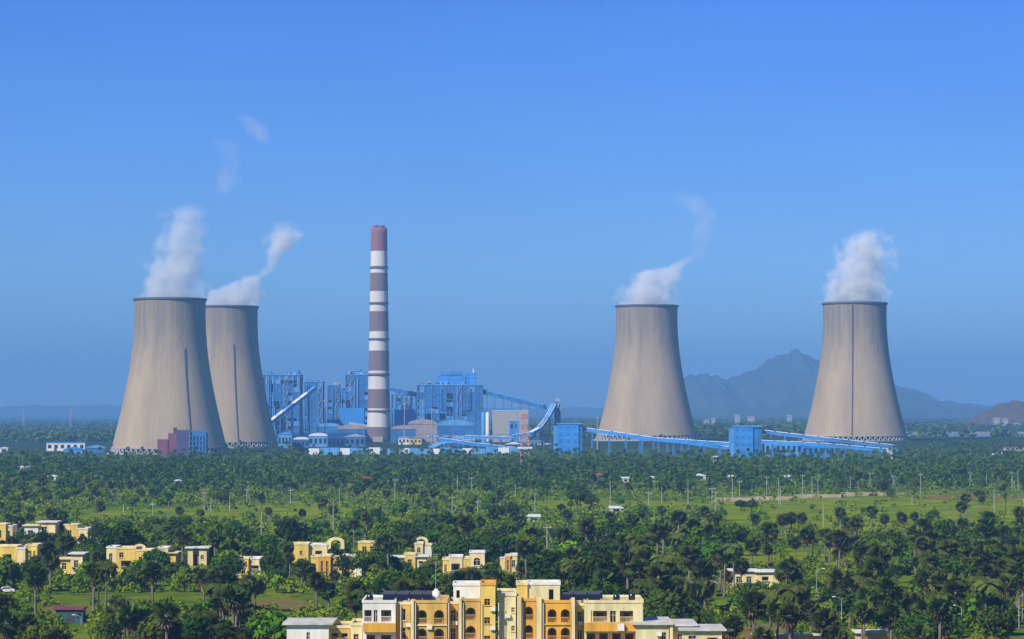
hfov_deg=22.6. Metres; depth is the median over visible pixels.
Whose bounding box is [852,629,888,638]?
hut
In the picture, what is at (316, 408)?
transfer house
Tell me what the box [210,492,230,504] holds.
broadleaf tree
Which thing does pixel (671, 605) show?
broadleaf tree
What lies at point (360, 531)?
broadleaf tree
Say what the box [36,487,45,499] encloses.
feather palm
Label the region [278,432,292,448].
plant shed
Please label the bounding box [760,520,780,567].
fan palm
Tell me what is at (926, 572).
fan palm
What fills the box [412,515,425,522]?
broadleaf tree
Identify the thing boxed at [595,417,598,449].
floodlight mast
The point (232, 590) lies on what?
fan palm
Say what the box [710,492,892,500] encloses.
roadside wall
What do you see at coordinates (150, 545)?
broadleaf tree
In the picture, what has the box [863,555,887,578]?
fan palm
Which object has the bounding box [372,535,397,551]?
broadleaf tree
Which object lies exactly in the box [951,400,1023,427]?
hills
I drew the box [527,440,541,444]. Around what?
plant shed
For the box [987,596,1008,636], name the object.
fan palm
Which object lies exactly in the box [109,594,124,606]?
fan palm
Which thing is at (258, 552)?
fan palm
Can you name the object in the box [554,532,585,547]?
broadleaf tree
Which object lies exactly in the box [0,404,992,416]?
hills
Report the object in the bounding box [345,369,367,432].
boiler house
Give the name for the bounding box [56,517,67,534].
fan palm
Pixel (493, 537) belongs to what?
broadleaf tree
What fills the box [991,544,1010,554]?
fan palm
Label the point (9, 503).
broadleaf tree
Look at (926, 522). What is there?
fan palm
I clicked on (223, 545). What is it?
broadleaf tree
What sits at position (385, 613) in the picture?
balcony door
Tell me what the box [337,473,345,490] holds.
fan palm
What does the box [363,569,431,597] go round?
broadleaf tree
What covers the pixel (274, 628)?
broadleaf tree
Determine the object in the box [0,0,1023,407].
sky
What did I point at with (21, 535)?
broadleaf tree
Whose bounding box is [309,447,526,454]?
boundary wall
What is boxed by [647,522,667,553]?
fan palm
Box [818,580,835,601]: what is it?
broadleaf tree
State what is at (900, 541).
broadleaf tree
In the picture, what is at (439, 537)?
broadleaf tree
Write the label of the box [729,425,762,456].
transfer tower
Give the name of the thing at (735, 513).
meadow
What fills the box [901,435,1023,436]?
water
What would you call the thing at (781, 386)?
hills
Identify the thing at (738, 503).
broadleaf tree
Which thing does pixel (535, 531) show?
broadleaf tree
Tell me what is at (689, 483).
broadleaf tree
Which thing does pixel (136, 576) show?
broadleaf tree
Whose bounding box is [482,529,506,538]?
broadleaf tree
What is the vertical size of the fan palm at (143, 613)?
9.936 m
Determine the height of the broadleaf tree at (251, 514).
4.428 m
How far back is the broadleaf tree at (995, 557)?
578.30 m
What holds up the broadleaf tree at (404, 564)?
on the ground
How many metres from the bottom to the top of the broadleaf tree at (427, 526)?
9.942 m
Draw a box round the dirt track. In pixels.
[709,493,904,502]
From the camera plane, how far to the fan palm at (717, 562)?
622.28 m
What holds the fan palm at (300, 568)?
on the ground
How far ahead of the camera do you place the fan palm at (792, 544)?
713.28 m
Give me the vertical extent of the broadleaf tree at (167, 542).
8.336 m
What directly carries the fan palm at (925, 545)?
on the ground
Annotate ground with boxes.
[0,417,1023,638]
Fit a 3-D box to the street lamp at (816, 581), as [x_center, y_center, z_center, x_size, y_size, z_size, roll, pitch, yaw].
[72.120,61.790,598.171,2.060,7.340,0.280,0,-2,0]
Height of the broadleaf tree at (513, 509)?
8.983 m
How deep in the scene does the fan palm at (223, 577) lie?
522.59 m
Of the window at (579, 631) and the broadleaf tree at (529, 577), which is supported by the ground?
the broadleaf tree at (529, 577)
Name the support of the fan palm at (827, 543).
on the ground
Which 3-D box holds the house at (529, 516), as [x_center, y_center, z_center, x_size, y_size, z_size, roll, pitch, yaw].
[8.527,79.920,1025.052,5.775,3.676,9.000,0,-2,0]
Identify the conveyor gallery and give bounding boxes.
[271,387,316,437]
[390,387,416,409]
[430,435,511,447]
[439,438,510,447]
[483,389,545,439]
[512,403,556,448]
[582,427,729,455]
[630,438,728,454]
[761,440,898,458]
[762,430,896,454]
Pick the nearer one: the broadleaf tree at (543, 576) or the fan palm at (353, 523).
the broadleaf tree at (543, 576)
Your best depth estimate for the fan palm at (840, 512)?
855.04 m
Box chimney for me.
[366,225,390,441]
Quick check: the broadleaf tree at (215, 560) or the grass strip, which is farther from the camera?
the broadleaf tree at (215, 560)
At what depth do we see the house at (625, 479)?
1568.86 m
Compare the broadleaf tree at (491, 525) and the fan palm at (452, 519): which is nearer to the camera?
the fan palm at (452, 519)
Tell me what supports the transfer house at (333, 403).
on the ground
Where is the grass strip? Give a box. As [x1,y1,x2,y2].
[23,587,345,614]
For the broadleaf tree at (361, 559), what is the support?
on the ground
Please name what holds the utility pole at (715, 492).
on the ground
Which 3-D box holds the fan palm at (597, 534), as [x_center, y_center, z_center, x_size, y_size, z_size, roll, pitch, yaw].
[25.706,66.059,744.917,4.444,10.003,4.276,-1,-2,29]
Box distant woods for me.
[0,416,1023,441]
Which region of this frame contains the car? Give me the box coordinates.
[1,586,14,591]
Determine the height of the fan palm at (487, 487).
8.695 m
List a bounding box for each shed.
[63,447,84,453]
[85,445,107,452]
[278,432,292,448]
[293,437,309,447]
[309,433,328,446]
[327,436,344,447]
[344,434,365,446]
[447,442,461,445]
[462,439,474,444]
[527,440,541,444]
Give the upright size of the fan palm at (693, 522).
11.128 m
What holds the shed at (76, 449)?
on the ground
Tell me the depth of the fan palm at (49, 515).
833.25 m
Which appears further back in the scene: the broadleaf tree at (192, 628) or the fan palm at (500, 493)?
the fan palm at (500, 493)
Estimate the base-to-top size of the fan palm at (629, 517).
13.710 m
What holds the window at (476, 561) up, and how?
in the villa at (456, 562)
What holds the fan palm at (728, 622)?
on the ground
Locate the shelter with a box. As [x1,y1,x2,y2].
[53,605,87,622]
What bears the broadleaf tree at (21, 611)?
on the ground
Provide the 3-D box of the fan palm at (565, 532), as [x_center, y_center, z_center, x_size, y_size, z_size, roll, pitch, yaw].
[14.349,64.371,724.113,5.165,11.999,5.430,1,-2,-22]
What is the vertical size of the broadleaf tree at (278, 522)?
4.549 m
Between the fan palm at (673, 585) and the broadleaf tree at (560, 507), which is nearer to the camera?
the fan palm at (673, 585)
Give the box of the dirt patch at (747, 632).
[735,622,785,638]
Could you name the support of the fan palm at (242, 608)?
on the ground
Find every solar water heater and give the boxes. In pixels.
[383,592,394,599]
[396,592,408,601]
[410,592,421,599]
[423,592,434,599]
[561,592,572,599]
[574,592,585,601]
[588,592,599,599]
[590,591,602,599]
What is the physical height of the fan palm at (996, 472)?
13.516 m
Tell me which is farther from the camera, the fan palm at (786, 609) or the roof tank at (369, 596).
the fan palm at (786, 609)
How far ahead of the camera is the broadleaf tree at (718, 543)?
713.87 m
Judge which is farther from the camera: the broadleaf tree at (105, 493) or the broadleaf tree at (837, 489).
the broadleaf tree at (837, 489)
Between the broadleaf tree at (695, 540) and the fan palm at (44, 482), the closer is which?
the broadleaf tree at (695, 540)
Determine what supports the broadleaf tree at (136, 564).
on the ground
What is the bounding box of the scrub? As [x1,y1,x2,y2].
[0,469,1023,638]
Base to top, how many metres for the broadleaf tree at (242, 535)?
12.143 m
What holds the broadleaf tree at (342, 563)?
on the ground
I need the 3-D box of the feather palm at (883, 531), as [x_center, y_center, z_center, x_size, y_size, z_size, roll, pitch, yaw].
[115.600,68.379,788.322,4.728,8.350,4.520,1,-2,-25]
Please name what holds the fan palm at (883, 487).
on the meadow at (735, 513)
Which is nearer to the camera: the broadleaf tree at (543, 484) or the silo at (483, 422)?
the broadleaf tree at (543, 484)
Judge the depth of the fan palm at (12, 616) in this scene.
440.42 m
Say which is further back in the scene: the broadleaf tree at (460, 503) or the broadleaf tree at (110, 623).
the broadleaf tree at (460, 503)
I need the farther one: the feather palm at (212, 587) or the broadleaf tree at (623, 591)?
the broadleaf tree at (623, 591)
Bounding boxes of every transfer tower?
[553,423,582,452]
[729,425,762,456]
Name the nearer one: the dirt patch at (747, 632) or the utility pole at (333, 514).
the dirt patch at (747, 632)
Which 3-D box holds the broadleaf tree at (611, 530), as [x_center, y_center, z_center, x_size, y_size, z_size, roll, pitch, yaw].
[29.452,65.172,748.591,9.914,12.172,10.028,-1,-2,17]
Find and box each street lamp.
[816,568,824,599]
[832,596,841,626]
[954,605,961,633]
[1018,594,1023,628]
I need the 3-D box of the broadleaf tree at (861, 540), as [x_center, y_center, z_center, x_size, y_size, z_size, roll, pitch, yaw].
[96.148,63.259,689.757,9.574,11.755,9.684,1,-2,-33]
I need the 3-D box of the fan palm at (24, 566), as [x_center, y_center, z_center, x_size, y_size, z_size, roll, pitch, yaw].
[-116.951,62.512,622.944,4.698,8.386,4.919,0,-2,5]
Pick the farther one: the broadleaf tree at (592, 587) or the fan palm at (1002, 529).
the fan palm at (1002, 529)
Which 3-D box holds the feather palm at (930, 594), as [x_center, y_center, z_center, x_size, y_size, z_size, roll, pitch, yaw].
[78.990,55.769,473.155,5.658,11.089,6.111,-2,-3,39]
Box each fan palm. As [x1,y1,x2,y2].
[0,595,19,638]
[0,607,21,638]
[4,513,12,522]
[7,535,17,543]
[11,514,26,534]
[18,611,38,632]
[19,490,29,512]
[20,471,28,477]
[21,563,47,614]
[22,560,34,591]
[25,514,32,523]
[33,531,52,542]
[39,476,48,486]
[40,541,57,576]
[41,551,60,594]
[44,626,68,638]
[45,508,57,519]
[54,532,75,555]
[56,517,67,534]
[77,534,87,542]
[81,561,99,605]
[84,567,103,609]
[89,549,106,588]
[91,486,101,502]
[95,501,105,522]
[103,605,118,634]
[106,481,114,494]
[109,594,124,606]
[112,594,136,635]
[115,603,140,636]
[125,480,134,494]
[128,466,135,480]
[129,607,151,638]
[136,476,145,497]
[140,559,164,603]
[151,598,183,638]
[165,492,172,515]
[174,527,190,561]
[175,506,184,515]
[193,567,199,588]
[193,567,208,600]
[204,569,226,591]
[205,529,224,555]
[210,588,227,619]
[212,570,238,620]
[219,583,247,626]
[227,591,251,626]
[230,537,242,553]
[230,585,251,627]
[231,580,252,626]
[231,607,255,627]
[239,577,256,596]
[240,573,259,604]
[241,545,253,555]
[249,549,263,555]
[252,578,266,605]
[257,492,265,508]
[263,507,271,522]
[277,475,284,494]
[282,544,294,553]
[284,552,295,577]
[293,559,311,583]
[299,509,305,521]
[307,571,325,612]
[317,579,337,614]
[320,497,328,520]
[326,476,334,495]
[328,503,338,524]
[329,545,340,554]
[329,569,339,582]
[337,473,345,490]
[344,579,366,617]
[344,592,362,617]
[348,518,359,547]
[352,486,360,500]
[360,511,372,539]
[363,478,370,502]
[375,559,382,568]
[376,534,398,568]
[382,489,390,508]
[392,578,419,591]
[400,531,415,547]
[404,470,411,486]
[417,580,442,593]
[427,488,438,509]
[428,561,439,576]
[436,574,452,590]
[446,516,458,526]
[448,527,463,537]
[448,570,473,587]
[457,515,478,539]
[463,566,481,579]
[465,504,473,514]
[475,515,485,531]
[482,482,491,494]
[482,576,503,587]
[488,567,509,584]
[489,507,500,520]
[495,488,505,505]
[507,573,516,587]
[508,469,514,478]
[512,515,527,533]
[514,539,534,576]
[514,560,530,575]
[535,466,541,487]
[551,563,569,581]
[555,526,571,541]
[561,508,572,527]
[562,546,581,579]
[577,517,595,544]
[589,473,596,492]
[592,566,614,585]
[594,530,606,542]
[603,511,615,522]
[607,543,623,558]
[613,534,628,563]
[613,552,638,592]
[615,574,634,589]
[624,513,640,524]
[625,558,649,579]
[634,548,655,561]
[646,563,671,588]
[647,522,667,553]
[655,519,672,554]
[657,505,666,519]
[658,484,667,496]
[659,579,679,594]
[667,574,690,599]
[669,567,686,576]
[670,509,687,531]
[677,481,685,499]
[679,544,701,583]
[685,579,711,610]
[686,518,700,532]
[688,557,714,608]
[697,577,716,615]
[698,505,711,525]
[702,523,717,537]
[710,549,726,591]
[714,546,732,596]
[718,612,744,638]
[722,571,732,594]
[734,557,749,584]
[738,589,769,632]
[744,534,762,562]
[749,623,775,638]
[750,513,761,527]
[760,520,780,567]
[762,544,773,565]
[765,597,790,638]
[773,567,788,582]
[774,601,802,638]
[775,513,788,544]
[776,561,795,583]
[784,513,792,540]
[785,557,803,583]
[786,511,797,535]
[787,538,801,558]
[788,566,806,582]
[793,578,811,594]
[795,513,807,528]
[799,527,815,556]
[800,598,821,631]
[808,606,836,638]
[817,528,831,566]
[822,532,834,564]
[824,624,849,638]
[825,568,846,625]
[828,529,848,567]
[832,549,841,568]
[834,506,846,537]
[834,538,852,567]
[835,575,862,626]
[840,516,849,530]
[848,514,863,549]
[848,535,863,568]
[848,601,874,638]
[851,598,875,638]
[853,551,864,565]
[854,471,862,495]
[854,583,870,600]
[855,544,871,559]
[857,568,877,584]
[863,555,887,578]
[864,505,878,530]
[867,545,891,577]
[868,592,891,628]
[872,576,899,636]
[875,603,906,638]
[878,513,890,536]
[879,481,888,496]
[892,585,912,610]
[896,511,907,536]
[901,592,923,615]
[904,524,923,572]
[907,620,934,638]
[908,512,918,521]
[910,557,918,578]
[910,597,928,618]
[912,535,933,554]
[916,518,932,533]
[916,566,939,592]
[920,551,934,567]
[921,552,942,569]
[923,528,941,548]
[923,615,945,638]
[924,594,955,638]
[927,570,954,591]
[937,539,960,558]
[941,568,963,581]
[941,614,958,638]
[942,579,967,634]
[955,501,966,517]
[956,518,968,528]
[959,491,971,517]
[960,545,974,583]
[970,538,988,552]
[970,544,992,565]
[974,524,991,540]
[974,595,995,611]
[975,516,993,532]
[975,563,995,578]
[977,495,984,511]
[981,510,995,537]
[985,537,999,545]
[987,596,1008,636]
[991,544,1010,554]
[993,467,1001,490]
[993,557,1008,597]
[997,525,1012,544]
[997,571,1022,598]
[1005,546,1023,604]
[1005,562,1023,606]
[1012,505,1023,525]
[1012,525,1023,542]
[1012,567,1023,615]
[1019,529,1023,542]
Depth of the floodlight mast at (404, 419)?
2997.28 m
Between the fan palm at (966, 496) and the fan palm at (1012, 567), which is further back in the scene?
the fan palm at (966, 496)
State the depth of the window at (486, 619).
415.91 m
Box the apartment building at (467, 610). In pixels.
[282,580,726,638]
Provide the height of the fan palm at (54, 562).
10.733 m
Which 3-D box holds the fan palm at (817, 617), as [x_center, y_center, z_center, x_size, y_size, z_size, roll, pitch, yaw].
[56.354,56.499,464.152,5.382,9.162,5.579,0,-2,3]
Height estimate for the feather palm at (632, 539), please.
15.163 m
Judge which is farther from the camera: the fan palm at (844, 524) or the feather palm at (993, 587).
the fan palm at (844, 524)
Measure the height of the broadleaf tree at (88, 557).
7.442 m
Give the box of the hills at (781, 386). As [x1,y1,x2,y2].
[684,349,991,419]
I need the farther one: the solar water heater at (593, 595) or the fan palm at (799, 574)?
the fan palm at (799, 574)
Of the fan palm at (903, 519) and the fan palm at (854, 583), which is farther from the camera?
the fan palm at (903, 519)
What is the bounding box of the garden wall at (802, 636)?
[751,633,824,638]
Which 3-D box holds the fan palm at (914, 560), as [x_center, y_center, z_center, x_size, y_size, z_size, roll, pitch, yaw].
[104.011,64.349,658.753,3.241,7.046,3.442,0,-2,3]
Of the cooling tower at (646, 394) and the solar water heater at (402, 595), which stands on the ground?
the cooling tower at (646, 394)
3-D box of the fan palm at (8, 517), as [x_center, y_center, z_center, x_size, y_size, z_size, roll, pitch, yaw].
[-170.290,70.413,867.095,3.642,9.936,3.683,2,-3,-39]
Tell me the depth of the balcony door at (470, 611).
417.95 m
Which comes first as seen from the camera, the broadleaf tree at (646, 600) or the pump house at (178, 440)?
the broadleaf tree at (646, 600)
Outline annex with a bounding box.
[509,421,518,441]
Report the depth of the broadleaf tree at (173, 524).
781.74 m
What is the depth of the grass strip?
604.70 m
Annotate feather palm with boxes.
[8,477,17,488]
[11,507,20,515]
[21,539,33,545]
[36,473,46,486]
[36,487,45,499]
[73,460,81,465]
[80,474,91,492]
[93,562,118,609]
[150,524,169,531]
[187,610,220,638]
[203,583,230,620]
[278,541,293,550]
[346,483,355,489]
[350,589,378,605]
[404,486,416,507]
[420,561,434,570]
[428,512,438,523]
[503,521,519,535]
[556,558,581,590]
[623,533,650,547]
[627,544,650,555]
[650,554,677,569]
[666,551,677,555]
[667,532,686,547]
[705,512,722,522]
[720,543,743,591]
[756,589,778,627]
[774,584,811,638]
[845,469,853,478]
[849,576,874,593]
[878,542,899,566]
[880,528,892,536]
[924,591,955,608]
[965,576,991,614]
[971,579,1006,606]
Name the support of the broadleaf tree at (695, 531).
on the ground
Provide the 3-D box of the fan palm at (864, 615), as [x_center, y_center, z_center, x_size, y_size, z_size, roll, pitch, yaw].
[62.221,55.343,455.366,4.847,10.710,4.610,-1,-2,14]
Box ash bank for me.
[906,432,1023,434]
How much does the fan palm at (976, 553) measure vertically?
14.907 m
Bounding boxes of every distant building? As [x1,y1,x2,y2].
[734,415,739,424]
[747,416,754,421]
[993,418,999,424]
[1002,419,1007,427]
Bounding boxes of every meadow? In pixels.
[78,500,387,522]
[528,498,712,513]
[556,537,853,565]
[719,497,1023,530]
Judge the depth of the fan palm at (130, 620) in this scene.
446.26 m
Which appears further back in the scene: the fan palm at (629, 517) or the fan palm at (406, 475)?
the fan palm at (406, 475)
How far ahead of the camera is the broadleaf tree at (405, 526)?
774.03 m
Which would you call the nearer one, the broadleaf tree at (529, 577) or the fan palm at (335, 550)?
the broadleaf tree at (529, 577)
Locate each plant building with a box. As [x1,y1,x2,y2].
[763,444,800,456]
[801,445,834,456]
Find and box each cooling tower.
[107,297,227,454]
[206,305,277,447]
[593,304,700,440]
[800,302,910,440]
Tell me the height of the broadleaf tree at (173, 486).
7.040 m
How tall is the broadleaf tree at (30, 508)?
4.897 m
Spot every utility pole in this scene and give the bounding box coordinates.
[201,491,208,509]
[333,499,333,529]
[543,526,550,547]
[713,490,719,509]
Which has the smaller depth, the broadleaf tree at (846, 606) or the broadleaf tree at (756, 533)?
the broadleaf tree at (846, 606)
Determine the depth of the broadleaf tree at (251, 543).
710.55 m
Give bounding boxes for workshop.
[317,423,340,436]
[337,425,366,436]
[391,425,415,442]
[408,419,437,441]
[436,420,474,441]
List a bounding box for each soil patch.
[37,606,91,616]
[252,598,310,610]
[918,494,1023,499]
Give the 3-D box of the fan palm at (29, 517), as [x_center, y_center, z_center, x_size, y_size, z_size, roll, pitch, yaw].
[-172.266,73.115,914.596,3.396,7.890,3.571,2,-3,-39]
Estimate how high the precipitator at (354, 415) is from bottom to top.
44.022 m
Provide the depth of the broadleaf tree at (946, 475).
1484.44 m
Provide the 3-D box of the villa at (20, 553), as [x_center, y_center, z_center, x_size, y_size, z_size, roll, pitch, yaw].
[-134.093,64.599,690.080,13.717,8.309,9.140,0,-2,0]
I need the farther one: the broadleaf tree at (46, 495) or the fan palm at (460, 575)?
the broadleaf tree at (46, 495)
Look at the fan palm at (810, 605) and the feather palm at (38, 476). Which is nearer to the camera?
the fan palm at (810, 605)
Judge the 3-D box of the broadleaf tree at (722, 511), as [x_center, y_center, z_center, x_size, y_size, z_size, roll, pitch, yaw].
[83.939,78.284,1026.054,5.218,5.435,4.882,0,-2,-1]
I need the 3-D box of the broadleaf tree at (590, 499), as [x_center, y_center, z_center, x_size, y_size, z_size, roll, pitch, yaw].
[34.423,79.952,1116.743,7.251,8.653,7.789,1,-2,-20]
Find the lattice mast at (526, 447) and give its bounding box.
[517,409,531,468]
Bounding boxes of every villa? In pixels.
[0,523,17,541]
[0,543,42,564]
[22,520,61,534]
[58,552,88,573]
[63,523,99,543]
[106,544,155,577]
[157,546,180,565]
[185,546,211,568]
[236,555,263,578]
[293,537,343,561]
[310,553,343,581]
[342,554,362,576]
[358,540,374,552]
[390,552,429,570]
[414,537,432,558]
[442,550,484,574]
[500,553,517,578]
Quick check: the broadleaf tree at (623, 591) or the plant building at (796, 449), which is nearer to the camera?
the broadleaf tree at (623, 591)
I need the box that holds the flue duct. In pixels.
[348,422,366,429]
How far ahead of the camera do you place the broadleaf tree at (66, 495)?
1207.07 m
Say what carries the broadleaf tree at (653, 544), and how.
on the ground
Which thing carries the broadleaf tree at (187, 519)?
on the ground
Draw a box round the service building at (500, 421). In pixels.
[492,411,527,441]
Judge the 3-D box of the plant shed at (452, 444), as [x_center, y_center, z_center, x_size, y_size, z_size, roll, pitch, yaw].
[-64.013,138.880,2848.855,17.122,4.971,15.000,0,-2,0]
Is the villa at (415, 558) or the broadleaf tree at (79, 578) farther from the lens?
the villa at (415, 558)
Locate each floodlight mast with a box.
[404,404,404,435]
[430,409,432,442]
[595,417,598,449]
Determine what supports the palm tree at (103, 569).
on the ground
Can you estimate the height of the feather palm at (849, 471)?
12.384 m
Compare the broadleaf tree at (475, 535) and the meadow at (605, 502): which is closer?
the broadleaf tree at (475, 535)
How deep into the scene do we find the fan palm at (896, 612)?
457.18 m
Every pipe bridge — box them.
[293,433,362,438]
[427,434,511,442]
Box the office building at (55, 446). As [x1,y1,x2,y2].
[46,442,87,450]
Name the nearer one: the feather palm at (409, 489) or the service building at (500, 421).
the feather palm at (409, 489)
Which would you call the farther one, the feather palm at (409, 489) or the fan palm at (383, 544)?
the feather palm at (409, 489)
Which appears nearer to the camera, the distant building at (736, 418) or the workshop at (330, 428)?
the workshop at (330, 428)
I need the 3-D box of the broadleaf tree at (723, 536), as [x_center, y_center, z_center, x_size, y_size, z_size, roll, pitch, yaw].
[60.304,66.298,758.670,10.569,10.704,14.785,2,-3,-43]
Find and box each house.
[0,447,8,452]
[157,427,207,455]
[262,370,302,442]
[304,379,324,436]
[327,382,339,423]
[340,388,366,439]
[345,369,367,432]
[391,393,416,427]
[398,436,409,444]
[409,437,421,444]
[417,372,482,439]
[527,514,540,521]
[608,506,623,512]
[621,477,629,482]
[696,474,706,480]
[727,568,778,586]
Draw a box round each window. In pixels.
[119,552,123,557]
[373,610,377,622]
[399,609,406,620]
[401,628,405,638]
[450,610,454,621]
[450,628,454,638]
[473,558,480,565]
[483,599,490,605]
[483,617,490,624]
[577,612,581,622]
[578,630,581,638]
[610,611,615,621]
[661,632,665,638]
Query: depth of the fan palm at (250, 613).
480.09 m
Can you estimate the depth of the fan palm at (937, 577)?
517.20 m
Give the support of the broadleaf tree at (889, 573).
on the ground
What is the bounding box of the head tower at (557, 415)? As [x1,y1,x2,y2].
[554,398,560,425]
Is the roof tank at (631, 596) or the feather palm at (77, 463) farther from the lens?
the feather palm at (77, 463)
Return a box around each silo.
[481,412,485,441]
[486,412,489,441]
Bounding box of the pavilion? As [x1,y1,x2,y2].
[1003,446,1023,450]
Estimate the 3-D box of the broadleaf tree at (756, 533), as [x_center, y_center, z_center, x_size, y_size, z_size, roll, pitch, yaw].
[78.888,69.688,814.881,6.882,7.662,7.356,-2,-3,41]
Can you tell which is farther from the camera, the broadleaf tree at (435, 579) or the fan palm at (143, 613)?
the broadleaf tree at (435, 579)
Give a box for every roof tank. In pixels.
[366,594,372,599]
[613,594,619,599]
[628,593,637,599]
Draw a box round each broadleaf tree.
[0,555,19,586]
[5,500,23,509]
[5,563,23,588]
[6,606,31,638]
[12,530,28,543]
[16,622,48,638]
[20,555,54,577]
[23,506,34,511]
[28,532,37,539]
[32,531,58,542]
[34,500,44,505]
[40,492,53,503]
[58,492,69,504]
[67,486,81,502]
[72,519,89,526]
[74,544,95,555]
[74,571,86,590]
[78,559,105,573]
[82,492,92,498]
[82,537,98,548]
[85,550,97,561]
[87,523,110,538]
[92,479,105,486]
[94,521,141,551]
[95,610,104,623]
[96,610,126,638]
[97,490,110,496]
[121,635,141,638]
[123,559,145,569]
[123,567,135,586]
[125,494,138,512]
[126,568,150,587]
[133,542,156,549]
[135,488,144,495]
[136,612,182,638]
[137,601,170,622]
[138,530,165,543]
[141,548,170,565]
[143,518,170,533]
[144,517,159,526]
[147,484,161,494]
[151,530,179,547]
[156,537,180,550]
[160,479,170,484]
[163,518,190,535]
[166,561,190,573]
[168,482,177,491]
[175,566,194,591]
[177,516,193,524]
[180,613,216,638]
[183,550,187,558]
[189,485,199,494]
[191,519,230,533]
[191,529,232,567]
[192,564,209,569]
[195,508,204,517]
[198,598,211,609]
[201,619,254,638]
[208,490,220,498]
[209,549,239,563]
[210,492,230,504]
[210,555,229,571]
[213,553,246,573]
[219,525,251,546]
[221,471,228,478]
[224,520,242,528]
[239,539,272,555]
[246,511,254,517]
[246,604,272,620]
[248,543,281,557]
[249,611,296,638]
[254,534,280,547]
[257,480,267,486]
[259,554,285,586]
[266,565,288,580]
[269,574,283,592]
[273,519,282,525]
[274,516,313,541]
[279,552,294,562]
[293,562,316,583]
[301,534,319,542]
[306,488,315,494]
[307,526,323,535]
[311,534,346,542]
[314,495,326,501]
[318,521,329,528]
[322,539,345,552]
[334,554,357,580]
[336,541,351,553]
[338,519,352,534]
[349,549,380,578]
[352,481,364,489]
[352,509,367,520]
[355,527,367,538]
[357,578,369,589]
[358,519,373,529]
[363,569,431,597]
[364,529,374,539]
[368,577,392,594]
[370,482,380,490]
[371,503,382,510]
[371,508,384,516]
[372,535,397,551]
[373,520,400,536]
[374,572,390,581]
[375,526,399,537]
[376,569,393,576]
[379,553,402,569]
[393,502,408,517]
[393,521,424,538]
[396,538,406,549]
[399,560,412,571]
[401,547,415,554]
[410,566,433,578]
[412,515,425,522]
[413,516,432,529]
[416,523,441,542]
[416,577,436,583]
[417,509,428,514]
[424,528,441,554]
[430,574,451,584]
[432,512,458,529]
[432,532,470,556]
[437,526,470,542]
[440,485,449,490]
[440,587,452,596]
[442,531,476,541]
[455,500,465,507]
[461,534,498,561]
[466,495,476,504]
[468,533,497,562]
[470,570,490,579]
[479,563,501,570]
[480,503,490,513]
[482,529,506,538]
[483,494,501,504]
[483,520,504,531]
[488,504,504,515]
[493,536,516,557]
[496,584,516,626]
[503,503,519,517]
[507,532,545,553]
[516,499,527,508]
[516,578,571,622]
[519,569,535,579]
[524,527,542,536]
[527,550,570,580]
[537,487,546,496]
[538,573,566,585]
[539,481,550,489]
[544,528,557,540]
[553,466,561,472]
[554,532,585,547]
[555,539,580,558]
[556,504,564,510]
[564,551,624,587]
[566,488,586,508]
[569,552,615,573]
[570,483,591,507]
[570,544,599,559]
[571,579,620,594]
[575,520,601,546]
[578,513,586,518]
[583,493,599,509]
[590,537,615,554]
[592,508,603,515]
[599,522,628,540]
[613,497,624,503]
[614,521,633,525]
[616,529,636,544]
[619,586,630,594]
[621,593,653,616]
[627,522,652,530]
[628,578,659,594]
[630,508,645,517]
[630,526,661,544]
[632,505,647,511]
[635,587,665,616]
[636,553,676,578]
[643,597,656,615]
[644,539,660,558]
[644,591,710,623]
[669,533,706,545]
[678,543,703,559]
[682,478,696,493]
[690,525,725,541]
[696,527,734,542]
[696,543,730,568]
[697,539,728,555]
[705,488,714,497]
[711,474,722,487]
[717,508,727,520]
[724,524,750,543]
[728,590,742,613]
[734,500,746,510]
[738,482,750,494]
[738,586,753,606]
[742,581,760,588]
[744,499,758,511]
[749,584,775,622]
[750,527,763,542]
[751,508,762,515]
[773,478,783,488]
[779,486,790,495]
[803,577,821,587]
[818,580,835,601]
[824,608,838,621]
[831,590,864,624]
[833,487,841,493]
[854,466,864,471]
[857,533,879,551]
[862,471,869,477]
[864,518,872,525]
[876,530,908,562]
[882,563,902,578]
[890,613,937,638]
[901,551,919,569]
[925,509,940,520]
[931,519,959,540]
[931,554,973,578]
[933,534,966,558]
[943,473,953,480]
[953,527,986,562]
[964,595,998,616]
[972,554,1005,578]
[973,489,984,504]
[976,605,1017,638]
[990,527,1010,544]
[993,520,1015,532]
[998,595,1017,616]
[1004,526,1023,546]
[1005,556,1023,584]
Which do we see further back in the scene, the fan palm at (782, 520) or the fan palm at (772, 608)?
the fan palm at (782, 520)
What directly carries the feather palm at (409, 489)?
on the ground
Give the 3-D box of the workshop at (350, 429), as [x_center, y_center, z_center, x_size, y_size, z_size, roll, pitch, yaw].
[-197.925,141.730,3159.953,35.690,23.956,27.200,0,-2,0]
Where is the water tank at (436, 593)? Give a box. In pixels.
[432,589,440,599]
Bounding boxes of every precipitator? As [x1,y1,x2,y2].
[339,408,364,425]
[393,410,414,426]
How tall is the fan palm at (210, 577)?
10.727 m
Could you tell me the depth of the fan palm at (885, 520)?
866.26 m
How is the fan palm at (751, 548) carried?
on the ground
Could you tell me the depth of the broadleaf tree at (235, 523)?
819.06 m
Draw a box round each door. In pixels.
[68,613,73,622]
[384,612,388,620]
[420,612,424,622]
[420,631,424,638]
[437,612,441,622]
[437,631,441,638]
[469,610,472,618]
[469,628,472,637]
[527,609,530,618]
[527,627,530,637]
[563,612,566,621]
[563,630,566,638]
[597,613,602,621]
[624,613,628,621]
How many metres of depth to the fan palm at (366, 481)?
1223.43 m
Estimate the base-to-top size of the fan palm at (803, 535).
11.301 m
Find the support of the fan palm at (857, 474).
on the dirt track
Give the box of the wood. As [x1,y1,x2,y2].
[0,434,1023,638]
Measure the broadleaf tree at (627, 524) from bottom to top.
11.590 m

